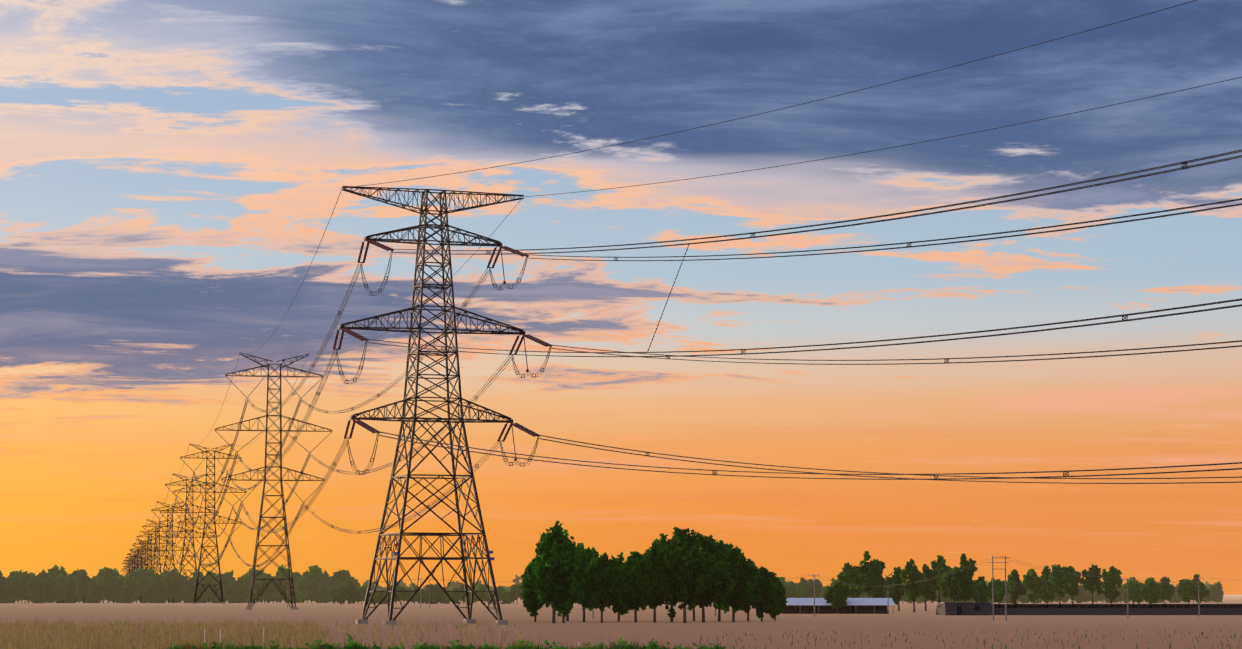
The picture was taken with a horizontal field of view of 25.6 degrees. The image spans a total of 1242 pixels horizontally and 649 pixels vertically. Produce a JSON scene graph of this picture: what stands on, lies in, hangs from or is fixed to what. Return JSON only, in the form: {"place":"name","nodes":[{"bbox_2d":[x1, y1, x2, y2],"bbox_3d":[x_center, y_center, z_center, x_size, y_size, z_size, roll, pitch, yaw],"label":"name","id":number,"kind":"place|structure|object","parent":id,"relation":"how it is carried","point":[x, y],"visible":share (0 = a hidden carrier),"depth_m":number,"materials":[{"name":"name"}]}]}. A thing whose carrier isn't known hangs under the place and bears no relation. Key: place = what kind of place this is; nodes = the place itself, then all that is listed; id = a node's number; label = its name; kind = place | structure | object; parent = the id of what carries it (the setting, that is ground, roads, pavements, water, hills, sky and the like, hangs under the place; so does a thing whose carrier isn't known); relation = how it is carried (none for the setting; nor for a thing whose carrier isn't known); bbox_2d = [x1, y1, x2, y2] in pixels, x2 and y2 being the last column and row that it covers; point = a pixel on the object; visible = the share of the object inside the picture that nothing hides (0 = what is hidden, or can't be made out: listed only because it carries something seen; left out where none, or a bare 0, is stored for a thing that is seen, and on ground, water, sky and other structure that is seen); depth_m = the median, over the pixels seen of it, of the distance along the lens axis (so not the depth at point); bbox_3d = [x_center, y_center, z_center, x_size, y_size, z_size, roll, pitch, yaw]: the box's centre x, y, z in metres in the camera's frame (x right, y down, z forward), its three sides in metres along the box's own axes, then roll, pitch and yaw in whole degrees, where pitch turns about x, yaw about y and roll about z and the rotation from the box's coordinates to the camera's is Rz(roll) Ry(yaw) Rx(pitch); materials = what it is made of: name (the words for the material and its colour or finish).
{"place":"outdoors","nodes":[
{"label":"outdoors","id":0,"kind":"place"},
{"bbox_2d":[126,550,144,573],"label":"suspension tower","id":1,"kind":"structure","parent":0,"point":[134,561],"depth_m":4489.38,"materials":[{"name":"metal"}]},
{"bbox_2d":[127,545,150,571],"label":"suspension tower","id":2,"kind":"structure","parent":0,"point":[138,557],"depth_m":4044.15,"materials":[{"name":"metal"}]},
{"bbox_2d":[130,539,153,568],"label":"suspension tower","id":3,"kind":"structure","parent":0,"point":[142,552],"depth_m":3597.64,"materials":[{"name":"metal"}]},
{"bbox_2d":[134,531,163,569],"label":"suspension tower","id":4,"kind":"structure","parent":0,"point":[147,550],"depth_m":3131.17,"materials":[{"name":"metal"}]},
{"bbox_2d":[0,595,1241,648],"bbox_3d":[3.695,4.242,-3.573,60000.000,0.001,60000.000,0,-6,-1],"label":"field","id":5,"kind":"structure","parent":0,"point":[922,623],"depth_m":400.52,"materials":[{"name":"beige plant"}]},
{"bbox_2d":[139,519,175,573],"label":"suspension tower","id":6,"kind":"structure","parent":5,"relation":"on","point":[158,543],"depth_m":2654.29,"materials":[{"name":"metal"}]},
{"bbox_2d":[147,501,192,570],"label":"suspension tower","id":7,"kind":"structure","parent":5,"relation":"on","point":[171,540],"depth_m":2138.93,"materials":[{"name":"metal"}]},
{"bbox_2d":[160,473,218,576],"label":"suspension tower","id":8,"kind":"structure","parent":5,"relation":"on","point":[186,530],"depth_m":1643.37,"materials":[{"name":"metal"}]},
{"bbox_2d":[173,444,246,603],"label":"suspension tower","id":9,"kind":"structure","parent":5,"relation":"on","point":[214,523],"depth_m":1317.04,"materials":[{"name":"metal"}]},
{"bbox_2d":[215,352,331,609],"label":"suspension tower","id":10,"kind":"structure","parent":5,"relation":"on","point":[257,545],"depth_m":821.01,"materials":[{"name":"metal"}]},
{"bbox_2d":[124,0,1241,574],"bbox_3d":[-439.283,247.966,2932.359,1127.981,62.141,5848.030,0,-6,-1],"label":"power line conductors","id":11,"kind":"object","parent":10,"relation":"attached to","point":[612,354],"visible":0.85,"depth_m":336.69,"materials":[{"name":"grey metal"}]},
{"bbox_2d":[338,186,524,624],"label":"tension tower","id":12,"kind":"structure","parent":5,"relation":"on","point":[403,419],"depth_m":420.53,"materials":[{"name":"metal"}]},
{"bbox_2d":[0,520,1223,618],"bbox_3d":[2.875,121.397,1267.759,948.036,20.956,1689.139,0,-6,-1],"label":"tree foliage","id":13,"kind":"object","parent":5,"relation":"on","point":[691,569],"visible":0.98,"depth_m":740.88,"materials":[{"name":"green plant"}]},
{"bbox_2d":[14,555,1217,622],"bbox_3d":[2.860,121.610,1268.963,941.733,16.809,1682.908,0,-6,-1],"label":"tree trunks","id":14,"kind":"object","parent":5,"relation":"on","point":[684,614],"visible":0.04,"depth_m":463.88,"materials":[{"name":"brown plant"}]},
{"bbox_2d":[0,616,1240,648],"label":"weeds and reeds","id":15,"kind":"object","parent":5,"relation":"on","point":[105,634],"visible":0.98,"depth_m":258.93,"materials":[{"name":"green plant"}]},
{"bbox_2d":[204,556,1230,646],"bbox_3d":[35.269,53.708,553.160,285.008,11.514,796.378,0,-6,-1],"label":"utility poles","id":16,"kind":"object","parent":5,"relation":"on","point":[992,562],"visible":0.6,"depth_m":516.09,"materials":[{"name":"grey concrete"}]},
{"bbox_2d":[780,598,1241,614],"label":"buildings","id":17,"kind":"structure","parent":5,"relation":"on","point":[852,606],"depth_m":597.62,"materials":[{"name":"grey metal"}]},
{"bbox_2d":[0,0,1241,594],"label":"sky","id":18,"kind":"structure","parent":0,"point":[173,173],"materials":[{"name":"orange"}]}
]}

